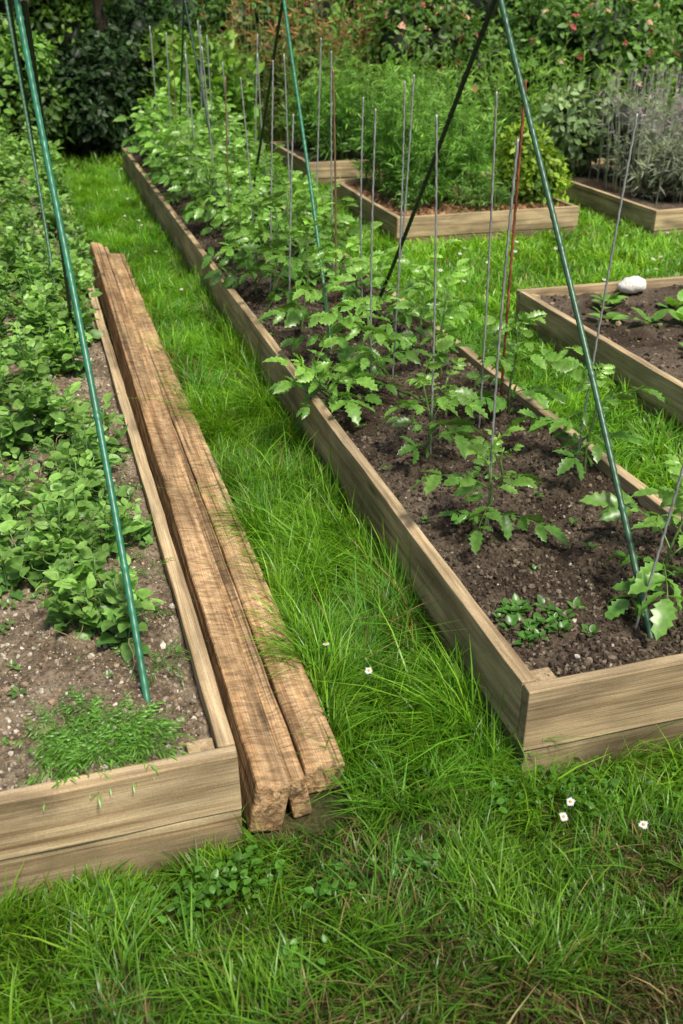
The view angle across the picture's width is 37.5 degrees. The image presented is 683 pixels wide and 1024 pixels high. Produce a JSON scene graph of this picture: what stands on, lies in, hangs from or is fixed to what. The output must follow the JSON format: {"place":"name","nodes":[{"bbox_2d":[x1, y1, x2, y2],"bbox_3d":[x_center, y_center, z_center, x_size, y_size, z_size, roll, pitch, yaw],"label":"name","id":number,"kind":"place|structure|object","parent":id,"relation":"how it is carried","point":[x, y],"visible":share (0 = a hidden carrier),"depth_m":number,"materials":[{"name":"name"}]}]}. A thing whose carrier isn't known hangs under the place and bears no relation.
{"place":"outdoors","nodes":[
{"label":"outdoors","id":0,"kind":"place"},
{"bbox_2d":[197,0,466,149],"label":"shrub","id":1,"kind":"object","parent":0,"point":[263,90],"visible":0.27,"depth_m":11.50,"materials":[{"name":"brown plant"}]},
{"bbox_2d":[0,97,682,1023],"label":"ground","id":2,"kind":"structure","parent":0,"point":[320,807],"depth_m":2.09,"materials":[{"name":"plant"}]},
{"bbox_2d":[0,12,76,152],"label":"shrub","id":3,"kind":"object","parent":2,"relation":"on","point":[12,110],"visible":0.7,"depth_m":10.34,"materials":[{"name":"green plant"}]},
{"bbox_2d":[2,0,129,64],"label":"shrub","id":4,"kind":"object","parent":2,"relation":"on","point":[57,23],"visible":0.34,"depth_m":12.02,"materials":[{"name":"green plant"}]},
{"bbox_2d":[49,24,146,160],"bbox_3d":[-2.826,-4.649,11.215,1.288,1.423,1.425,15,31,27],"label":"shrub","id":5,"kind":"object","parent":2,"relation":"on","point":[99,90],"visible":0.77,"depth_m":10.89,"materials":[{"name":"green plant"}]},
{"bbox_2d":[0,152,242,904],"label":"raised garden bed","id":6,"kind":"object","parent":2,"relation":"on","point":[182,803],"visible":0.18,"depth_m":2.26,"materials":[{"name":"soil"}]},
{"bbox_2d":[0,262,19,401],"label":"pea plants","id":7,"kind":"object","parent":6,"relation":"on","point":[4,358],"visible":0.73,"depth_m":4.58,"materials":[{"name":"green plant"}]},
{"bbox_2d":[0,401,42,534],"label":"pea plants","id":8,"kind":"object","parent":6,"relation":"on","point":[13,494],"visible":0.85,"depth_m":3.16,"materials":[{"name":"green plant"}]},
{"bbox_2d":[4,0,57,314],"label":"bean pole frame","id":9,"kind":"object","parent":6,"relation":"on","point":[13,35],"visible":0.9,"depth_m":5.37,"materials":[{"name":"metal"}]},
{"bbox_2d":[0,117,77,221],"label":"pea plants","id":10,"kind":"object","parent":6,"relation":"on","point":[11,185],"visible":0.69,"depth_m":7.95,"materials":[{"name":"green plant"}]},
{"bbox_2d":[0,185,103,349],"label":"pea plants","id":11,"kind":"object","parent":6,"relation":"on","point":[36,305],"visible":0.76,"depth_m":5.25,"materials":[{"name":"green plant"}]},
{"bbox_2d":[0,313,131,459],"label":"pea plants","id":12,"kind":"object","parent":6,"relation":"on","point":[41,362],"visible":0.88,"depth_m":3.64,"materials":[{"name":"green plant"}]},
{"bbox_2d":[0,412,143,600],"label":"pea plants","id":13,"kind":"object","parent":6,"relation":"on","point":[79,467],"visible":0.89,"depth_m":2.89,"materials":[{"name":"green plant"}]},
{"bbox_2d":[14,0,150,701],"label":"bean pole frame","id":14,"kind":"object","parent":6,"relation":"on","point":[24,25],"visible":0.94,"depth_m":2.55,"materials":[{"name":"metal"}]},
{"bbox_2d":[19,685,145,743],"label":"carrot seedlings","id":15,"kind":"object","parent":6,"relation":"on","point":[77,698],"visible":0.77,"depth_m":2.26,"materials":[{"name":"green plant"}]},
{"bbox_2d":[0,505,165,677],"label":"pea plants","id":16,"kind":"object","parent":6,"relation":"on","point":[83,588],"visible":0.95,"depth_m":2.55,"materials":[{"name":"green plant"}]},
{"bbox_2d":[0,444,180,743],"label":"weeds","id":17,"kind":"object","parent":6,"relation":"on","point":[23,691],"visible":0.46,"depth_m":2.60,"materials":[{"name":"green plant"}]},
{"bbox_2d":[0,690,194,812],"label":"carrot seedlings","id":18,"kind":"object","parent":6,"relation":"on","point":[58,744],"visible":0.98,"depth_m":2.16,"materials":[{"name":"green plant"}]},
{"bbox_2d":[67,429,152,548],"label":"pea plants","id":19,"kind":"object","parent":6,"relation":"on","point":[145,530],"visible":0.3,"depth_m":3.03,"materials":[{"name":"green plant"}]},
{"bbox_2d":[98,447,190,687],"bbox_3d":[-0.634,0.089,2.969,0.248,0.053,1.418,-8,29,-15],"label":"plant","id":20,"kind":"object","parent":6,"relation":"on","point":[167,646],"visible":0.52,"depth_m":2.48,"materials":[{"name":"green plant"}]},
{"bbox_2d":[84,0,204,136],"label":"shrub","id":21,"kind":"object","parent":2,"relation":"on","point":[123,26],"visible":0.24,"depth_m":11.70,"materials":[{"name":"green plant"}]},
{"bbox_2d":[110,0,236,41],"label":"shrub","id":22,"kind":"object","parent":2,"relation":"on","point":[174,7],"visible":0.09,"depth_m":13.26,"materials":[{"name":"green plant"}]},
{"bbox_2d":[124,16,255,144],"bbox_3d":[-1.743,-5.075,11.947,1.625,1.483,1.240,12,30,22],"label":"shrub","id":23,"kind":"object","parent":2,"relation":"on","point":[173,33],"visible":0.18,"depth_m":11.60,"materials":[{"name":"green plant"}]},
{"bbox_2d":[90,242,290,831],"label":"wooden beam","id":24,"kind":"structure","parent":2,"relation":"on","point":[265,785],"depth_m":2.96,"materials":[{"name":"wood"}]},
{"bbox_2d":[141,27,264,154],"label":"tall perennials","id":25,"kind":"object","parent":2,"relation":"on","point":[232,66],"visible":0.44,"depth_m":10.67,"materials":[{"name":"green plant"}]},
{"bbox_2d":[103,247,311,817],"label":"wooden beam","id":26,"kind":"structure","parent":2,"relation":"on","point":[298,797],"depth_m":2.88,"materials":[{"name":"wood"}]},
{"bbox_2d":[110,253,344,793],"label":"wooden beam","id":27,"kind":"structure","parent":2,"relation":"on","point":[296,713],"depth_m":3.09,"materials":[{"name":"wood"}]},
{"bbox_2d":[180,0,362,137],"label":"shrub","id":28,"kind":"object","parent":2,"relation":"on","point":[221,12],"visible":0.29,"depth_m":12.20,"materials":[{"name":"green plant"}]},
{"bbox_2d":[270,140,392,184],"bbox_3d":[0.140,-3.665,10.530,1.456,0.264,1.554,-8,29,-15],"label":"raised garden bed","id":29,"kind":"object","parent":2,"relation":"on","point":[345,169],"visible":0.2,"depth_m":9.93,"materials":[{"name":"wood"}]},
{"bbox_2d":[274,46,446,160],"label":"vegetable plants","id":30,"kind":"object","parent":29,"relation":"on","point":[348,114],"visible":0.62,"depth_m":9.91,"materials":[{"name":"green plant"}]},
{"bbox_2d":[0,0,682,105],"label":"hedge","id":31,"kind":"object","parent":2,"relation":"on","point":[482,4],"visible":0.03,"depth_m":15.53,"materials":[{"name":"green plant"}]},
{"bbox_2d":[81,746,682,983],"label":"clover","id":32,"kind":"object","parent":2,"relation":"on","point":[324,887],"visible":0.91,"depth_m":2.12,"materials":[{"name":"green plant"}]},
{"bbox_2d":[122,146,682,782],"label":"raised garden bed","id":33,"kind":"object","parent":2,"relation":"on","point":[610,684],"visible":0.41,"depth_m":3.05,"materials":[{"name":"soil"}]},
{"bbox_2d":[121,86,180,156],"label":"tomato plant","id":34,"kind":"object","parent":33,"relation":"on","point":[128,139],"visible":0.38,"depth_m":9.10,"materials":[{"name":"green plant"}]},
{"bbox_2d":[128,95,181,166],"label":"tomato plant","id":35,"kind":"object","parent":33,"relation":"on","point":[148,130],"visible":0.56,"depth_m":8.87,"materials":[{"name":"green plant"}]},
{"bbox_2d":[122,111,191,177],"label":"tomato plant","id":36,"kind":"object","parent":33,"relation":"on","point":[133,148],"visible":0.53,"depth_m":8.17,"materials":[{"name":"green plant"}]},
{"bbox_2d":[143,118,200,185],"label":"tomato plant","id":37,"kind":"object","parent":33,"relation":"on","point":[158,137],"visible":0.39,"depth_m":7.83,"materials":[{"name":"green plant"}]},
{"bbox_2d":[139,120,210,203],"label":"tomato plant","id":38,"kind":"object","parent":33,"relation":"on","point":[159,148],"visible":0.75,"depth_m":7.54,"materials":[{"name":"green plant"}]},
{"bbox_2d":[168,126,223,221],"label":"tomato plant","id":39,"kind":"object","parent":33,"relation":"on","point":[185,154],"visible":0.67,"depth_m":7.04,"materials":[{"name":"green plant"}]},
{"bbox_2d":[179,0,223,207],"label":"bean pole frame","id":40,"kind":"object","parent":33,"relation":"on","point":[192,41],"visible":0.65,"depth_m":7.83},
{"bbox_2d":[164,139,242,207],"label":"tomato plant","id":41,"kind":"object","parent":33,"relation":"on","point":[182,169],"visible":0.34,"depth_m":7.46,"materials":[{"name":"green plant"}]},
{"bbox_2d":[167,137,248,226],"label":"tomato plant","id":42,"kind":"object","parent":33,"relation":"on","point":[217,147],"visible":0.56,"depth_m":6.68,"materials":[{"name":"green plant"}]},
{"bbox_2d":[183,150,247,235],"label":"tomato plant","id":43,"kind":"object","parent":33,"relation":"on","point":[223,166],"visible":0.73,"depth_m":6.47,"materials":[{"name":"green plant"}]},
{"bbox_2d":[187,171,262,252],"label":"tomato plant","id":44,"kind":"object","parent":33,"relation":"on","point":[210,213],"visible":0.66,"depth_m":6.02,"materials":[{"name":"green plant"}]},
{"bbox_2d":[187,96,262,161],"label":"tomato plant","id":45,"kind":"object","parent":33,"relation":"on","point":[222,121],"visible":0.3,"depth_m":8.15,"materials":[{"name":"green plant"}]},
{"bbox_2d":[205,125,262,204],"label":"tomato plant","id":46,"kind":"object","parent":33,"relation":"on","point":[235,148],"visible":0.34,"depth_m":7.15,"materials":[{"name":"green plant"}]},
{"bbox_2d":[201,191,275,270],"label":"tomato plant","id":47,"kind":"object","parent":33,"relation":"on","point":[227,213],"visible":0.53,"depth_m":5.80,"materials":[{"name":"green plant"}]},
{"bbox_2d":[224,165,273,242],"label":"tomato plant","id":48,"kind":"object","parent":33,"relation":"on","point":[232,186],"visible":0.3,"depth_m":6.39,"materials":[{"name":"green plant"}]},
{"bbox_2d":[204,203,302,294],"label":"tomato plant","id":49,"kind":"object","parent":33,"relation":"on","point":[215,275],"visible":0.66,"depth_m":5.33,"materials":[{"name":"green plant"}]},
{"bbox_2d":[229,141,286,212],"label":"tomato plant","id":50,"kind":"object","parent":33,"relation":"on","point":[253,145],"visible":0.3,"depth_m":7.22,"materials":[{"name":"green plant"}]},
{"bbox_2d":[222,168,300,244],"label":"tomato plant","id":51,"kind":"object","parent":33,"relation":"on","point":[256,191],"visible":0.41,"depth_m":6.14,"materials":[{"name":"green plant"}]},
{"bbox_2d":[251,151,304,213],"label":"tomato plant","id":52,"kind":"object","parent":33,"relation":"on","point":[277,162],"visible":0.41,"depth_m":6.88,"materials":[{"name":"green plant"}]},
{"bbox_2d":[228,191,339,303],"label":"tomato plant","id":53,"kind":"object","parent":33,"relation":"on","point":[250,248],"visible":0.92,"depth_m":5.03,"materials":[{"name":"green plant"}]},
{"bbox_2d":[250,165,322,228],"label":"tomato plant","id":54,"kind":"object","parent":33,"relation":"on","point":[297,174],"visible":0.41,"depth_m":6.52,"materials":[{"name":"green plant"}]},
{"bbox_2d":[252,179,328,262],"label":"tomato plant","id":55,"kind":"object","parent":33,"relation":"on","point":[297,209],"visible":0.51,"depth_m":5.76,"materials":[{"name":"green plant"}]},
{"bbox_2d":[252,0,332,348],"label":"bean pole frame","id":56,"kind":"object","parent":33,"relation":"on","point":[284,8],"visible":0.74,"depth_m":4.97,"materials":[{"name":"metal"}]},
{"bbox_2d":[265,217,341,330],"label":"tomato plant","id":57,"kind":"object","parent":33,"relation":"on","point":[306,238],"visible":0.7,"depth_m":4.65,"materials":[{"name":"green plant"}]},
{"bbox_2d":[266,172,350,249],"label":"tomato plant","id":58,"kind":"object","parent":33,"relation":"on","point":[284,216],"visible":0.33,"depth_m":6.16,"materials":[{"name":"green plant"}]},
{"bbox_2d":[271,202,347,290],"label":"tomato plant","id":59,"kind":"object","parent":33,"relation":"on","point":[321,235],"visible":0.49,"depth_m":5.36,"materials":[{"name":"green plant"}]},
{"bbox_2d":[257,248,368,357],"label":"tomato plant","id":60,"kind":"object","parent":33,"relation":"on","point":[294,317],"visible":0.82,"depth_m":4.20,"materials":[{"name":"green plant"}]},
{"bbox_2d":[282,179,358,255],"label":"tomato plant","id":61,"kind":"object","parent":33,"relation":"on","point":[319,198],"visible":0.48,"depth_m":5.83,"materials":[{"name":"green plant"}]},
{"bbox_2d":[263,336,382,425],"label":"tomato plant","id":62,"kind":"object","parent":33,"relation":"on","point":[361,378],"visible":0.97,"depth_m":3.85,"materials":[{"name":"green plant"}]},
{"bbox_2d":[296,200,370,277],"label":"tomato plant","id":63,"kind":"object","parent":33,"relation":"on","point":[354,231],"visible":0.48,"depth_m":5.51,"materials":[{"name":"green plant"}]},
{"bbox_2d":[332,69,336,351],"bbox_3d":[-0.029,-1.201,4.288,0.018,1.257,0.010,-8,29,-15],"label":"garden stake","id":64,"kind":"object","parent":33,"relation":"on","point":[333,87],"visible":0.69,"depth_m":4.18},
{"bbox_2d":[317,221,385,301],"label":"tomato plant","id":65,"kind":"object","parent":33,"relation":"on","point":[352,240],"visible":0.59,"depth_m":5.15,"materials":[{"name":"green plant"}]},
{"bbox_2d":[303,295,431,394],"bbox_3d":[0.099,-0.632,3.959,0.394,0.443,0.459,24,36,38],"label":"tomato plant","id":66,"kind":"object","parent":33,"relation":"on","point":[329,319],"visible":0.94,"depth_m":3.94,"materials":[{"name":"green plant"}]},
{"bbox_2d":[370,109,376,391],"bbox_3d":[0.116,-0.893,3.790,0.017,1.171,0.009,-8,29,-15],"label":"garden stake","id":67,"kind":"object","parent":33,"relation":"on","point":[374,141],"visible":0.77,"depth_m":3.71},
{"bbox_2d":[340,245,448,324],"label":"tomato plant","id":68,"kind":"object","parent":33,"relation":"on","point":[378,278],"visible":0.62,"depth_m":4.78,"materials":[{"name":"green plant"}]},
{"bbox_2d":[392,81,405,378],"bbox_3d":[0.231,-1.090,4.103,0.030,1.231,0.009,-8,29,-15],"label":"garden stake","id":69,"kind":"object","parent":33,"relation":"on","point":[400,219],"visible":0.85,"depth_m":4.04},
{"bbox_2d":[393,75,414,329],"bbox_3d":[0.275,-1.320,4.559,0.078,1.217,0.010,-8,29,-15],"label":"garden stake","id":70,"kind":"object","parent":33,"relation":"on","point":[406,177],"visible":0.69,"depth_m":4.46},
{"bbox_2d":[369,237,464,352],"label":"tomato plant","id":71,"kind":"object","parent":33,"relation":"on","point":[410,289],"visible":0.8,"depth_m":4.45,"materials":[{"name":"green plant"}]},
{"bbox_2d":[429,115,437,453],"bbox_3d":[0.298,-0.650,3.283,0.036,1.210,0.009,-8,29,-15],"label":"garden stake","id":72,"kind":"object","parent":33,"relation":"on","point":[436,202],"visible":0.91,"depth_m":3.20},
{"bbox_2d":[380,338,487,463],"bbox_3d":[0.329,-0.337,3.376,0.390,0.459,0.463,-8,29,-15],"label":"tomato plant","id":73,"kind":"object","parent":33,"relation":"on","point":[461,395],"visible":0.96,"depth_m":3.37,"materials":[{"name":"green plant"}]},
{"bbox_2d":[391,258,479,374],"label":"tomato plant","id":74,"kind":"object","parent":33,"relation":"on","point":[441,356],"visible":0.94,"depth_m":4.13,"materials":[{"name":"green plant"}]},
{"bbox_2d":[398,356,479,418],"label":"tomato plant","id":75,"kind":"object","parent":33,"relation":"on","point":[459,367],"visible":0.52,"depth_m":3.82,"materials":[{"name":"green plant"}]},
{"bbox_2d":[260,290,680,620],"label":"seedlings","id":76,"kind":"object","parent":33,"relation":"on","point":[498,614],"visible":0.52,"depth_m":3.13,"materials":[{"name":"green plant"}]},
{"bbox_2d":[478,91,497,428],"bbox_3d":[0.508,-0.799,3.524,0.027,1.250,0.009,-8,29,-15],"label":"garden stake","id":77,"kind":"object","parent":33,"relation":"on","point":[492,186],"visible":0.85,"depth_m":3.46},
{"bbox_2d":[409,424,568,554],"bbox_3d":[0.417,-0.076,2.955,0.440,0.387,0.352,-8,29,-15],"label":"tomato plant","id":78,"kind":"object","parent":33,"relation":"on","point":[465,483],"visible":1,"depth_m":2.95,"materials":[{"name":"green plant"}]},
{"bbox_2d":[471,429,523,485],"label":"tomato plant","id":79,"kind":"object","parent":33,"relation":"on","point":[478,468],"visible":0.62,"depth_m":3.33,"materials":[{"name":"green plant"}]},
{"bbox_2d":[486,139,518,531],"bbox_3d":[0.439,-0.399,2.803,0.019,1.211,0.009,-8,29,-15],"label":"garden stake","id":80,"kind":"object","parent":33,"relation":"on","point":[504,278],"visible":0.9,"depth_m":2.71,"materials":[{"name":"metal"}]},
{"bbox_2d":[372,0,653,638],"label":"bean pole frame","id":81,"kind":"object","parent":33,"relation":"on","point":[591,376],"visible":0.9,"depth_m":2.90,"materials":[{"name":"metal"}]},
{"bbox_2d":[500,80,526,397],"bbox_3d":[0.616,-0.881,3.659,0.013,1.271,0.012,-8,29,-15],"label":"bamboo cane","id":82,"kind":"object","parent":33,"relation":"on","point":[513,231],"visible":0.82,"depth_m":3.60,"materials":[{"name":"brown plant"}]},
{"bbox_2d":[464,309,585,413],"bbox_3d":[0.638,-0.556,3.806,0.449,0.450,0.480,23,35,36],"label":"tomato plant","id":83,"kind":"object","parent":33,"relation":"on","point":[541,395],"visible":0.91,"depth_m":3.77,"materials":[{"name":"green plant"}]},
{"bbox_2d":[495,593,601,645],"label":"seedlings","id":84,"kind":"object","parent":33,"relation":"on","point":[516,604],"visible":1,"depth_m":2.60,"materials":[{"name":"green plant"}]},
{"bbox_2d":[507,345,667,480],"bbox_3d":[0.820,-0.329,3.330,0.394,0.488,0.445,-8,29,-15],"label":"tomato plant","id":85,"kind":"object","parent":33,"relation":"on","point":[552,424],"visible":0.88,"depth_m":3.29,"materials":[{"name":"green plant"}]},
{"bbox_2d":[574,113,637,467],"bbox_3d":[0.830,-0.617,3.210,0.076,1.221,0.009,-8,29,-15],"label":"garden stake","id":86,"kind":"object","parent":33,"relation":"on","point":[615,235],"visible":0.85,"depth_m":3.13,"materials":[{"name":"metal"}]},
{"bbox_2d":[579,467,682,640],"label":"tomato plant","id":87,"kind":"object","parent":33,"relation":"on","point":[664,616],"visible":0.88,"depth_m":2.63,"materials":[{"name":"green plant"}]},
{"bbox_2d":[597,454,682,556],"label":"tomato plant","id":88,"kind":"object","parent":33,"relation":"on","point":[611,513],"visible":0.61,"depth_m":2.91,"materials":[{"name":"green plant"}]},
{"bbox_2d":[634,465,682,628],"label":"garden stake","id":89,"kind":"object","parent":33,"relation":"on","point":[662,537],"visible":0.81,"depth_m":2.51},
{"bbox_2d":[343,0,516,136],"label":"rose bush","id":90,"kind":"object","parent":2,"relation":"on","point":[422,30],"visible":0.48,"depth_m":11.32,"materials":[{"name":"green plant"}]},
{"bbox_2d":[332,172,579,245],"bbox_3d":[0.870,-2.520,8.325,1.486,0.276,1.733,-8,29,-15],"label":"raised garden bed","id":91,"kind":"object","parent":2,"relation":"on","point":[467,221],"visible":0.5,"depth_m":7.68,"materials":[{"name":"wood"}]},
{"bbox_2d":[343,61,505,209],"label":"cosmos plants","id":92,"kind":"object","parent":91,"relation":"on","point":[453,160],"visible":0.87,"depth_m":7.77,"materials":[{"name":"green plant"}]},
{"bbox_2d":[390,154,556,212],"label":"herb plants","id":93,"kind":"object","parent":91,"relation":"on","point":[486,197],"visible":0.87,"depth_m":7.63,"materials":[{"name":"green plant"}]},
{"bbox_2d":[491,116,574,205],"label":"shrub","id":94,"kind":"object","parent":91,"relation":"on","point":[553,158],"visible":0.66,"depth_m":7.74,"materials":[{"name":"green plant"}]},
{"bbox_2d":[372,30,680,164],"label":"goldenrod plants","id":95,"kind":"object","parent":2,"relation":"on","point":[531,101],"visible":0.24,"depth_m":10.45,"materials":[{"name":"green plant"}]},
{"bbox_2d":[485,0,682,125],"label":"rose bush","id":96,"kind":"object","parent":2,"relation":"on","point":[517,3],"visible":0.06,"depth_m":12.66,"materials":[{"name":"green plant"}]},
{"bbox_2d":[500,0,682,132],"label":"rose bush","id":97,"kind":"object","parent":2,"relation":"on","point":[551,26],"visible":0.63,"depth_m":10.94,"materials":[{"name":"green plant"}]},
{"bbox_2d":[515,276,682,433],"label":"raised garden bed","id":98,"kind":"object","parent":2,"relation":"on","point":[647,355],"visible":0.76,"depth_m":5.09,"materials":[{"name":"soil"}]},
{"bbox_2d":[616,276,645,292],"bbox_3d":[1.648,-1.285,5.694,0.181,0.095,0.117,-8,29,-15],"label":"white stone","id":99,"kind":"object","parent":98,"relation":"on","point":[633,284],"visible":0.99,"depth_m":5.66,"materials":[{"name":"stone"}]},
{"bbox_2d":[589,289,682,324],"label":"bean seedlings","id":100,"kind":"object","parent":98,"relation":"on","point":[657,315],"visible":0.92,"depth_m":5.23,"materials":[{"name":"green plant"}]},
{"bbox_2d":[551,158,682,236],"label":"raised garden bed","id":101,"kind":"object","parent":2,"relation":"on","point":[666,214],"visible":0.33,"depth_m":8.21,"materials":[{"name":"wood"}]},
{"bbox_2d":[533,80,636,177],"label":"sage plant","id":102,"kind":"object","parent":101,"relation":"on","point":[573,121],"visible":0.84,"depth_m":8.88,"materials":[{"name":"green plant"}]},
{"bbox_2d":[579,59,682,204],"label":"lavender flowers","id":103,"kind":"object","parent":101,"relation":"on","point":[617,151],"visible":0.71,"depth_m":8.46,"materials":[{"name":"grey plant"}]},
{"bbox_2d":[594,78,682,184],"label":"lavender plant","id":104,"kind":"object","parent":101,"relation":"on","point":[623,119],"visible":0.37,"depth_m":8.67,"materials":[{"name":"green plant"}]},
{"bbox_2d":[620,132,682,198],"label":"lavender plant","id":105,"kind":"object","parent":101,"relation":"on","point":[672,179],"visible":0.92,"depth_m":7.97,"materials":[{"name":"grey plant"}]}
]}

